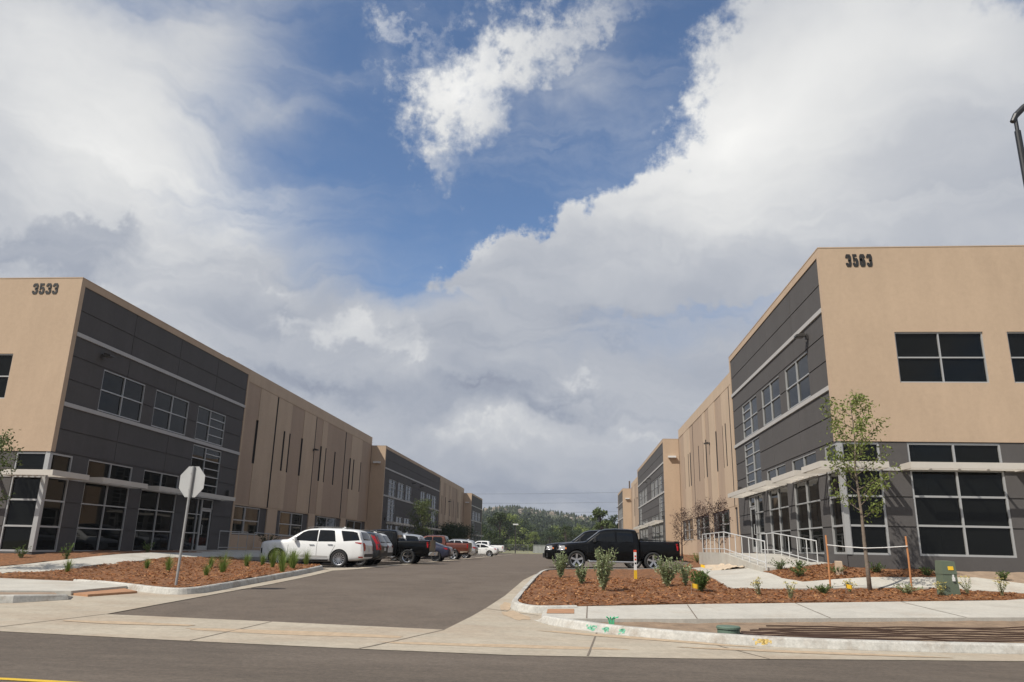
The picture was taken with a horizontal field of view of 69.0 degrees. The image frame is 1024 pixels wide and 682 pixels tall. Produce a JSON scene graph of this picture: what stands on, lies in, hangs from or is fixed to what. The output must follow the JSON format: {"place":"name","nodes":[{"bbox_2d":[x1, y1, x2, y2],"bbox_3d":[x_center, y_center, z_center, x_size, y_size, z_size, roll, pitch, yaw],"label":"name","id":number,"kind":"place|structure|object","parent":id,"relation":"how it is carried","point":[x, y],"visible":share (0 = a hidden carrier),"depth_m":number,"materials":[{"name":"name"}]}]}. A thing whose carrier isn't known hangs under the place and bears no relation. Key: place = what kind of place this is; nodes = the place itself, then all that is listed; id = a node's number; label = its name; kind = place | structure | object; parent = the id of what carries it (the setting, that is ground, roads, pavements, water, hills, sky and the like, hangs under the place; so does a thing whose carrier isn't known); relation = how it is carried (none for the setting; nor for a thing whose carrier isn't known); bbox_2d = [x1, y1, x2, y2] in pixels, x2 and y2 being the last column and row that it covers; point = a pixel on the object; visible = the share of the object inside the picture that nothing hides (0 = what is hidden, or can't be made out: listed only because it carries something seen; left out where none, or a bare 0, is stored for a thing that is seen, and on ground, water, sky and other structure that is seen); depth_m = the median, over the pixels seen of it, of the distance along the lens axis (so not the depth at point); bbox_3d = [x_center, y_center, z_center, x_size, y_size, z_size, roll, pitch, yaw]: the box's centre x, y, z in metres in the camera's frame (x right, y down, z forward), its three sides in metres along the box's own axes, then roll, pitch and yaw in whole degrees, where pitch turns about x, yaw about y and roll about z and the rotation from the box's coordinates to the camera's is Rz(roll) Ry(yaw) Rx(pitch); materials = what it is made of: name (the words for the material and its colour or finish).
{"place":"outdoors","nodes":[
{"label":"outdoors","id":0,"kind":"place"},
{"bbox_2d":[0,578,126,594],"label":"sidewalk","id":1,"kind":"structure","parent":0,"point":[36,585],"depth_m":18.50,"materials":[{"name":"concrete"}]},
{"bbox_2d":[0,552,227,572],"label":"footpath","id":2,"kind":"structure","parent":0,"point":[77,563],"depth_m":25.62,"materials":[{"name":"concrete"}]},
{"bbox_2d":[189,551,261,559],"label":"sidewalk","id":3,"kind":"structure","parent":0,"point":[240,554],"depth_m":35.90,"materials":[{"name":"concrete"}]},
{"bbox_2d":[109,553,802,629],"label":"parking lot","id":4,"kind":"structure","parent":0,"point":[442,595],"depth_m":18.55,"materials":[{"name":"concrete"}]},
{"bbox_2d":[260,527,372,566],"bbox_3d":[-9.129,9.647,35.027,4.971,1.813,2.315,0,-16,5],"label":"parked car","id":5,"kind":"object","parent":4,"relation":"on","point":[341,546],"visible":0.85,"depth_m":34.15,"materials":[{"name":"white"}]},
{"bbox_2d":[301,529,387,565],"bbox_3d":[-8.694,10.472,37.886,4.591,1.768,2.196,0,-16,5],"label":"parked car","id":6,"kind":"object","parent":4,"relation":"on","point":[380,547],"visible":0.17,"depth_m":37.16,"materials":[{"name":"red"}]},
{"bbox_2d":[329,531,392,563],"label":"parked car","id":7,"kind":"object","parent":4,"relation":"on","point":[390,546],"visible":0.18,"depth_m":40.35,"materials":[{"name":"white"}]},
{"bbox_2d":[374,529,437,563],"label":"pickup truck","id":8,"kind":"object","parent":4,"relation":"on","point":[403,546],"visible":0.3,"depth_m":42.39,"materials":[{"name":"black"}]},
{"bbox_2d":[324,554,511,570],"bbox_3d":[-3.704,21.703,74.750,1.600,0.014,95.400,0,-16,5],"label":"gutter strip","id":9,"kind":"object","parent":4,"relation":"on","point":[333,569],"visible":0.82,"depth_m":35.67,"materials":[{"name":"concrete"}]},
{"bbox_2d":[404,498,438,536],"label":"young tree","id":10,"kind":"object","parent":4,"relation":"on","point":[422,505],"visible":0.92,"depth_m":78.63,"materials":[{"name":"green plant"}]},
{"bbox_2d":[391,540,452,560],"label":"parked car","id":11,"kind":"object","parent":4,"relation":"on","point":[444,551],"visible":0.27,"depth_m":50.72,"materials":[{"name":"blue"}]},
{"bbox_2d":[424,535,473,559],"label":"pickup truck","id":12,"kind":"object","parent":4,"relation":"on","point":[461,548],"visible":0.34,"depth_m":59.78,"materials":[{"name":"red metal"}]},
{"bbox_2d":[449,539,477,557],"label":"parked car","id":13,"kind":"object","parent":4,"relation":"on","point":[475,548],"visible":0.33,"depth_m":69.34,"materials":[{"name":"silver metal"}]},
{"bbox_2d":[476,543,498,555],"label":"parked car","id":14,"kind":"object","parent":4,"relation":"on","point":[486,549],"visible":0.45,"depth_m":85.81,"materials":[{"name":"white"}]},
{"bbox_2d":[543,530,652,567],"bbox_3d":[4.666,10.877,39.021,6.065,1.908,2.396,0,-16,5],"label":"pickup truck","id":15,"kind":"object","parent":4,"relation":"on","point":[549,551],"visible":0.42,"depth_m":38.34,"materials":[{"name":"black"}]},
{"bbox_2d":[554,529,683,568],"bbox_3d":[5.108,10.066,36.087,6.065,1.907,2.396,0,-16,5],"label":"pickup truck","id":16,"kind":"object","parent":4,"relation":"on","point":[627,542],"visible":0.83,"depth_m":35.19,"materials":[{"name":"black"}]},
{"bbox_2d":[0,632,1023,681],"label":"road","id":17,"kind":"structure","parent":0,"point":[74,658],"depth_m":9.35,"materials":[{"name":"asphalt"}]},
{"bbox_2d":[0,678,73,681],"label":"road line","id":18,"kind":"object","parent":17,"relation":"on","point":[19,679],"visible":1,"depth_m":7.74,"materials":[{"name":"yellow paint"}]},
{"bbox_2d":[0,569,1023,660],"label":"concrete apron","id":19,"kind":"object","parent":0,"point":[489,625],"visible":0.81,"depth_m":12.03,"materials":[{"name":"concrete"}]},
{"bbox_2d":[73,588,136,596],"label":"tactile paving","id":20,"kind":"structure","parent":19,"relation":"on","point":[108,592],"depth_m":17.61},
{"bbox_2d":[64,620,190,625],"bbox_3d":[-6.630,4.852,12.835,2.489,0.010,0.346,0,-16,5],"label":"dirt patch","id":21,"kind":"object","parent":19,"relation":"on","point":[123,622],"visible":1,"depth_m":12.82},
{"bbox_2d":[189,628,402,637],"bbox_3d":[-3.589,4.727,12.085,3.726,0.013,0.469,0,-16,5],"label":"dirt patch","id":22,"kind":"object","parent":19,"relation":"on","point":[311,633],"visible":1,"depth_m":12.08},
{"bbox_2d":[388,642,627,649],"bbox_3d":[-0.152,4.572,11.190,3.816,0.009,0.304,0,-16,5],"label":"dirt patch","id":23,"kind":"object","parent":19,"relation":"on","point":[514,646],"visible":1,"depth_m":11.18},
{"bbox_2d":[502,611,529,619],"bbox_3d":[0.057,5.517,15.002,0.427,0.045,1.602,6,-16,-16],"label":"dirt patch","id":24,"kind":"object","parent":19,"relation":"on","point":[515,615],"visible":1,"depth_m":14.94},
{"bbox_2d":[537,630,750,646],"bbox_3d":[2.095,4.859,12.189,3.615,0.034,0.268,-5,-17,22],"label":"dirt patch","id":25,"kind":"object","parent":19,"relation":"on","point":[618,636],"visible":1,"depth_m":12.18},
{"bbox_2d":[535,616,1023,653],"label":"kerb","id":26,"kind":"structure","parent":19,"relation":"on","point":[885,645],"depth_m":11.55,"materials":[{"name":"concrete"}]},
{"bbox_2d":[686,647,951,657],"bbox_3d":[4.458,4.632,11.094,3.962,0.008,0.228,-1,-16,8],"label":"dirt patch","id":27,"kind":"object","parent":19,"relation":"on","point":[811,652],"visible":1,"depth_m":11.09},
{"bbox_2d":[0,550,1023,661],"bbox_3d":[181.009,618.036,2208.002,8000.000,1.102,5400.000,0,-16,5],"label":"ground","id":28,"kind":"structure","parent":0,"point":[520,552],"depth_m":11.01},
{"bbox_2d":[0,429,23,506],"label":"young tree","id":29,"kind":"object","parent":28,"relation":"on","point":[6,438],"visible":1,"depth_m":23.45,"materials":[{"name":"green plant"}]},
{"bbox_2d":[0,594,72,602],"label":"kerb","id":30,"kind":"structure","parent":28,"relation":"on","point":[19,598],"depth_m":15.79,"materials":[{"name":"concrete"}]},
{"bbox_2d":[0,550,201,565],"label":"mulch bed","id":31,"kind":"object","parent":28,"relation":"on","point":[9,559],"visible":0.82,"depth_m":27.06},
{"bbox_2d":[0,556,319,587],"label":"mulch bed","id":32,"kind":"object","parent":28,"relation":"on","point":[146,581],"visible":0.64,"depth_m":22.99,"materials":[{"name":"wood"}]},
{"bbox_2d":[175,466,204,584],"bbox_3d":[-8.456,4.899,19.196,0.795,3.320,0.096,-3,-15,18],"label":"stop sign","id":33,"kind":"object","parent":32,"relation":"on","point":[192,481],"visible":0.88,"depth_m":19.49,"materials":[{"name":"metal"}]},
{"bbox_2d":[73,565,322,594],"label":"kerb","id":34,"kind":"structure","parent":28,"relation":"on","point":[185,590],"depth_m":19.47,"materials":[{"name":"concrete"}]},
{"bbox_2d":[0,277,483,554],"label":"office building","id":35,"kind":"structure","parent":28,"relation":"on","point":[119,416],"depth_m":35.61,"materials":[{"name":"concrete"}]},
{"bbox_2d":[0,354,12,397],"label":"window","id":36,"kind":"structure","parent":35,"relation":"in","point":[5,359],"depth_m":29.55,"materials":[{"name":"glass"}]},
{"bbox_2d":[0,452,45,551],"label":"window","id":37,"kind":"structure","parent":35,"relation":"in","point":[19,514],"depth_m":28.01,"materials":[{"name":"glass"}]},
{"bbox_2d":[35,453,72,551],"bbox_3d":[-17.635,6.197,28.648,0.090,3.660,1.240,0,-16,5],"label":"window","id":38,"kind":"structure","parent":35,"relation":"in","point":[51,519],"depth_m":28.69,"materials":[{"name":"glass"}]},
{"bbox_2d":[73,459,132,550],"bbox_3d":[-17.382,7.061,31.740,0.090,3.660,3.200,0,-16,5],"label":"window","id":39,"kind":"structure","parent":35,"relation":"in","point":[103,506],"depth_m":31.68,"materials":[{"name":"glass"}]},
{"bbox_2d":[98,369,145,421],"bbox_3d":[-17.283,2.475,33.013,0.090,1.760,3.200,0,-16,5],"label":"window","id":40,"kind":"structure","parent":35,"relation":"in","point":[120,396],"depth_m":33.00,"materials":[{"name":"glass"}]},
{"bbox_2d":[132,470,178,550],"bbox_3d":[-17.055,8.174,35.724,0.090,3.660,3.200,0,-16,5],"label":"window","id":41,"kind":"structure","parent":35,"relation":"in","point":[156,509],"depth_m":35.70,"materials":[{"name":"glass"}]},
{"bbox_2d":[151,390,188,435],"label":"window","id":42,"kind":"structure","parent":35,"relation":"in","point":[170,413],"depth_m":36.98,"materials":[{"name":"glass"}]},
{"bbox_2d":[183,497,202,549],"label":"window","id":43,"kind":"structure","parent":35,"relation":"in","point":[195,506],"depth_m":39.19,"materials":[{"name":"glass"}]},
{"bbox_2d":[197,509,211,549],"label":"door","id":44,"kind":"structure","parent":35,"relation":"in","point":[205,519],"depth_m":40.42,"materials":[{"name":"metal"}]},
{"bbox_2d":[191,444,221,493],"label":"window","id":45,"kind":"structure","parent":35,"relation":"in","point":[208,459],"depth_m":40.90,"materials":[{"name":"glass"}]},
{"bbox_2d":[195,406,225,445],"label":"window","id":46,"kind":"structure","parent":35,"relation":"in","point":[210,426],"depth_m":41.05,"materials":[{"name":"glass"}]},
{"bbox_2d":[232,505,259,534],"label":"window","id":47,"kind":"structure","parent":35,"relation":"in","point":[245,519],"depth_m":49.10,"materials":[{"name":"glass"}]},
{"bbox_2d":[278,511,302,536],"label":"window","id":48,"kind":"structure","parent":35,"relation":"in","point":[289,523],"depth_m":56.72,"materials":[{"name":"glass"}]},
{"bbox_2d":[316,516,335,527],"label":"window","id":49,"kind":"structure","parent":35,"relation":"in","point":[321,521],"depth_m":64.96,"materials":[{"name":"glass"}]},
{"bbox_2d":[387,498,394,521],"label":"window","id":50,"kind":"structure","parent":35,"relation":"in","point":[391,502],"depth_m":81.66,"materials":[{"name":"glass"}]},
{"bbox_2d":[436,520,460,539],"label":"dark tree","id":51,"kind":"object","parent":28,"relation":"on","point":[445,531],"visible":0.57,"depth_m":108.71,"materials":[{"name":"green plant"}]},
{"bbox_2d":[443,522,469,538],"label":"dark tree","id":52,"kind":"object","parent":28,"relation":"on","point":[459,532],"visible":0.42,"depth_m":117.84,"materials":[{"name":"green plant"}]},
{"bbox_2d":[482,512,516,548],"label":"tree","id":53,"kind":"object","parent":28,"relation":"on","point":[495,536],"visible":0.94,"depth_m":222.15,"materials":[{"name":"green plant"}]},
{"bbox_2d":[498,513,528,550],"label":"tree","id":54,"kind":"object","parent":28,"relation":"on","point":[521,530],"visible":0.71,"depth_m":308.39,"materials":[{"name":"green plant"}]},
{"bbox_2d":[538,530,557,544],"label":"tree","id":55,"kind":"object","parent":28,"relation":"on","point":[547,533],"visible":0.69,"depth_m":311.26,"materials":[{"name":"green plant"}]},
{"bbox_2d":[552,523,577,542],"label":"tree","id":56,"kind":"object","parent":28,"relation":"on","point":[568,531],"visible":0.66,"depth_m":214.06,"materials":[{"name":"green plant"}]},
{"bbox_2d":[589,507,614,529],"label":"tree","id":57,"kind":"object","parent":28,"relation":"on","point":[602,523],"visible":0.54,"depth_m":162.11,"materials":[{"name":"green plant"}]},
{"bbox_2d":[510,567,699,613],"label":"kerb","id":58,"kind":"structure","parent":28,"relation":"on","point":[516,605],"depth_m":15.75,"materials":[{"name":"concrete"}]},
{"bbox_2d":[679,554,703,567],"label":"mulch bed","id":59,"kind":"object","parent":28,"relation":"on","point":[693,563],"visible":0.23,"depth_m":43.98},
{"bbox_2d":[667,508,693,555],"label":"plum tree","id":60,"kind":"object","parent":59,"relation":"on","point":[681,525],"visible":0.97,"depth_m":55.35,"materials":[{"name":"brown plant"}]},
{"bbox_2d":[687,500,712,551],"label":"plum tree","id":61,"kind":"object","parent":59,"relation":"on","point":[701,517],"visible":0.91,"depth_m":46.72,"materials":[{"name":"brown plant"}]},
{"bbox_2d":[702,497,732,552],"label":"plum tree","id":62,"kind":"object","parent":59,"relation":"on","point":[717,518],"visible":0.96,"depth_m":42.11,"materials":[{"name":"brown plant"}]},
{"bbox_2d":[699,552,808,571],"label":"access ramp","id":63,"kind":"structure","parent":28,"relation":"on","point":[711,558],"depth_m":29.87,"materials":[{"name":"concrete"}]},
{"bbox_2d":[702,532,766,569],"bbox_3d":[9.095,8.736,31.392,0.042,1.421,12.636,0,-16,5],"label":"railing","id":64,"kind":"object","parent":63,"relation":"on","point":[710,548],"visible":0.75,"depth_m":29.93,"materials":[{"name":"metal"}]},
{"bbox_2d":[760,532,818,562],"bbox_3d":[11.084,8.407,30.176,0.055,1.355,8.236,0,-16,5],"label":"railing","id":65,"kind":"object","parent":63,"relation":"on","point":[767,549],"visible":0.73,"depth_m":29.67,"materials":[{"name":"metal"}]},
{"bbox_2d":[518,569,1023,605],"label":"mulch bed","id":66,"kind":"object","parent":28,"relation":"on","point":[621,574],"visible":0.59,"depth_m":19.73,"materials":[{"name":"wood"}]},
{"bbox_2d":[0,556,1023,604],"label":"wood chips","id":67,"kind":"object","parent":66,"relation":"on","point":[616,580],"visible":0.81,"depth_m":20.75,"materials":[{"name":"wood"}]},
{"bbox_2d":[552,550,568,577],"bbox_3d":[1.607,7.471,24.871,0.647,0.967,0.493,14,-20,-38],"label":"sage shrub","id":68,"kind":"object","parent":66,"relation":"on","point":[561,566],"visible":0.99,"depth_m":24.81,"materials":[{"name":"green plant"}]},
{"bbox_2d":[574,562,588,583],"bbox_3d":[2.075,6.896,22.069,0.482,0.681,0.446,0,-16,5],"label":"sage shrub","id":69,"kind":"object","parent":66,"relation":"on","point":[581,574],"visible":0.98,"depth_m":22.01,"materials":[{"name":"green plant"}]},
{"bbox_2d":[591,547,618,590],"bbox_3d":[2.488,6.113,19.949,0.780,1.230,0.693,0,-16,5],"label":"sage shrub","id":70,"kind":"object","parent":66,"relation":"on","point":[603,574],"visible":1,"depth_m":19.90,"materials":[{"name":"green plant"}]},
{"bbox_2d":[653,554,682,585],"bbox_3d":[4.622,6.760,21.870,0.867,0.989,0.761,-6,-17,26],"label":"sage shrub","id":71,"kind":"object","parent":66,"relation":"on","point":[666,571],"visible":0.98,"depth_m":21.80,"materials":[{"name":"green plant"}]},
{"bbox_2d":[678,563,692,585],"bbox_3d":[5.146,7.002,22.323,0.517,0.713,0.417,5,-16,-13],"label":"sage shrub","id":72,"kind":"object","parent":66,"relation":"on","point":[684,573],"visible":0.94,"depth_m":22.27,"materials":[{"name":"green plant"}]},
{"bbox_2d":[687,570,709,591],"bbox_3d":[5.104,6.519,20.249,0.636,0.678,0.686,0,-16,5],"label":"green shrub","id":73,"kind":"object","parent":66,"relation":"on","point":[702,583],"visible":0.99,"depth_m":20.19,"materials":[{"name":"green plant"}]},
{"bbox_2d":[819,389,906,590],"bbox_3d":[10.524,4.404,22.204,2.256,6.053,1.945,-6,-17,25],"label":"young tree","id":74,"kind":"object","parent":66,"relation":"on","point":[860,421],"visible":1,"depth_m":22.35,"materials":[{"name":"green plant"}]},
{"bbox_2d":[935,560,960,599],"bbox_3d":[11.967,6.599,20.485,0.470,1.090,0.380,2,-16,-1],"label":"utility cabinet","id":75,"kind":"object","parent":66,"relation":"on","point":[945,571],"visible":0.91,"depth_m":20.40,"materials":[{"name":"green"}]},
{"bbox_2d":[617,245,1023,572],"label":"office building","id":76,"kind":"structure","parent":28,"relation":"on","point":[923,346],"depth_m":26.21,"materials":[{"name":"concrete"}]},
{"bbox_2d":[716,510,729,537],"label":"window","id":77,"kind":"structure","parent":76,"relation":"in","point":[721,526],"depth_m":52.17,"materials":[{"name":"glass"}]},
{"bbox_2d":[742,395,757,438],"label":"window","id":78,"kind":"structure","parent":76,"relation":"in","point":[749,409],"depth_m":37.87,"materials":[{"name":"glass"}]},
{"bbox_2d":[744,436,761,486],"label":"window","id":79,"kind":"structure","parent":76,"relation":"in","point":[753,471],"depth_m":37.25,"materials":[{"name":"glass"}]},
{"bbox_2d":[750,507,757,551],"bbox_3d":[11.995,9.362,37.010,0.135,2.160,1.146,0,-16,5],"label":"door","id":80,"kind":"structure","parent":76,"relation":"in","point":[752,510],"depth_m":37.23,"materials":[{"name":"glass"}]},
{"bbox_2d":[754,493,765,552],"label":"window","id":81,"kind":"structure","parent":76,"relation":"in","point":[759,511],"depth_m":35.95,"materials":[{"name":"glass"}]},
{"bbox_2d":[761,376,780,425],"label":"window","id":82,"kind":"structure","parent":76,"relation":"in","point":[771,405],"depth_m":33.82,"materials":[{"name":"glass"}]},
{"bbox_2d":[767,463,791,552],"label":"window","id":83,"kind":"structure","parent":76,"relation":"in","point":[778,497],"depth_m":32.55,"materials":[{"name":"glass"}]},
{"bbox_2d":[785,351,810,409],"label":"window","id":84,"kind":"structure","parent":76,"relation":"in","point":[797,374],"depth_m":29.81,"materials":[{"name":"glass"}]},
{"bbox_2d":[792,451,824,553],"bbox_3d":[11.341,6.234,28.524,0.090,3.660,3.161,0,-16,5],"label":"window","id":85,"kind":"structure","parent":76,"relation":"in","point":[806,491],"depth_m":28.55,"materials":[{"name":"glass"}]},
{"bbox_2d":[825,443,845,553],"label":"window","id":86,"kind":"structure","parent":76,"relation":"in","point":[835,508],"depth_m":25.60,"materials":[{"name":"glass"}]},
{"bbox_2d":[842,442,890,554],"bbox_3d":[11.720,5.198,24.766,1.240,3.660,0.090,0,-16,5],"label":"window","id":87,"kind":"structure","parent":76,"relation":"in","point":[876,532],"depth_m":24.62,"materials":[{"name":"glass"}]},
{"bbox_2d":[894,332,989,382],"bbox_3d":[14.824,0.575,25.803,2.950,1.810,0.090,0,-16,5],"label":"window","id":88,"kind":"structure","parent":76,"relation":"in","point":[923,357],"depth_m":25.81,"materials":[{"name":"glass"}]},
{"bbox_2d":[907,443,1016,557],"bbox_3d":[14.725,5.195,24.520,2.990,3.660,0.090,0,-16,5],"label":"window","id":89,"kind":"structure","parent":76,"relation":"in","point":[959,513],"depth_m":24.48,"materials":[{"name":"glass"}]},
{"bbox_2d":[1007,332,1023,382],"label":"window","id":90,"kind":"structure","parent":76,"relation":"in","point":[1015,339],"depth_m":25.64,"materials":[{"name":"glass"}]},
{"bbox_2d":[764,563,935,581],"bbox_3d":[10.895,7.540,23.960,5.000,0.705,2.530,0,-16,5],"label":"mulch bed","id":91,"kind":"object","parent":28,"relation":"on","point":[878,574],"visible":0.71,"depth_m":23.59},
{"bbox_2d":[0,0,1023,524],"label":"sky","id":92,"kind":"structure","parent":0,"point":[514,247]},
{"bbox_2d":[484,509,591,521],"bbox_3d":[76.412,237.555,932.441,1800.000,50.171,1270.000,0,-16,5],"label":"hill","id":93,"kind":"structure","parent":0,"point":[554,516],"depth_m":759.65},
{"bbox_2d":[482,505,617,550],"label":"hillside forest","id":94,"kind":"object","parent":93,"relation":"on","point":[542,521],"visible":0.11,"depth_m":647.01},
{"bbox_2d":[541,599,1023,623],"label":"sidewalk","id":95,"kind":"structure","parent":0,"point":[1000,610],"depth_m":15.55,"materials":[{"name":"concrete"}]},
{"bbox_2d":[597,620,1023,642],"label":"parkway soil","id":96,"kind":"structure","parent":0,"point":[707,627],"depth_m":13.82,"materials":[{"name":"soil"}]},
{"bbox_2d":[716,625,740,633],"bbox_3d":[3.664,4.952,12.606,0.400,0.258,0.400,0,-16,5],"label":"valve box","id":97,"kind":"object","parent":96,"relation":"on","point":[730,629],"visible":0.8,"depth_m":12.48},
{"bbox_2d":[725,633,1023,641],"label":"irrigation hose","id":98,"kind":"object","parent":96,"relation":"on","point":[911,639],"visible":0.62,"depth_m":12.29,"materials":[{"name":"brown"}]},
{"bbox_2d":[740,633,1023,639],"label":"irrigation hose","id":99,"kind":"object","parent":96,"relation":"on","point":[886,636],"visible":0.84,"depth_m":12.54,"materials":[{"name":"brown"}]},
{"bbox_2d":[740,632,1023,637],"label":"irrigation hose","id":100,"kind":"object","parent":96,"relation":"on","point":[892,634],"visible":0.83,"depth_m":12.75,"materials":[{"name":"brown"}]},
{"bbox_2d":[741,631,1023,634],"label":"irrigation hose","id":101,"kind":"object","parent":96,"relation":"on","point":[882,632],"visible":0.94,"depth_m":13.02,"materials":[{"name":"brown"}]},
{"bbox_2d":[750,629,1023,633],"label":"irrigation hose","id":102,"kind":"object","parent":96,"relation":"on","point":[882,630],"visible":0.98,"depth_m":13.25,"materials":[{"name":"brown"}]},
{"bbox_2d":[759,628,1023,630],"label":"irrigation hose","id":103,"kind":"object","parent":96,"relation":"on","point":[903,629],"visible":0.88,"depth_m":13.58,"materials":[{"name":"brown"}]},
{"bbox_2d":[766,625,1023,628],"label":"irrigation hose","id":104,"kind":"object","parent":96,"relation":"on","point":[895,627],"visible":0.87,"depth_m":13.79,"materials":[{"name":"brown"}]},
{"bbox_2d":[1010,104,1023,185],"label":"street lamp","id":105,"kind":"object","parent":96,"relation":"on","point":[1018,112],"visible":1,"depth_m":14.55,"materials":[{"name":"black metal"}]},
{"bbox_2d":[693,562,1023,592],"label":"footpath","id":106,"kind":"structure","parent":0,"point":[740,577],"depth_m":22.65,"materials":[{"name":"concrete"}]},
{"bbox_2d":[705,563,744,569],"bbox_3d":[8.314,9.036,29.810,1.100,0.270,5.000,0,-16,5],"label":"sand heap","id":107,"kind":"object","parent":106,"relation":"on","point":[722,566],"visible":0.91,"depth_m":29.49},
{"bbox_2d":[933,570,1023,582],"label":"bare soil","id":108,"kind":"structure","parent":0,"point":[1017,577],"depth_m":23.28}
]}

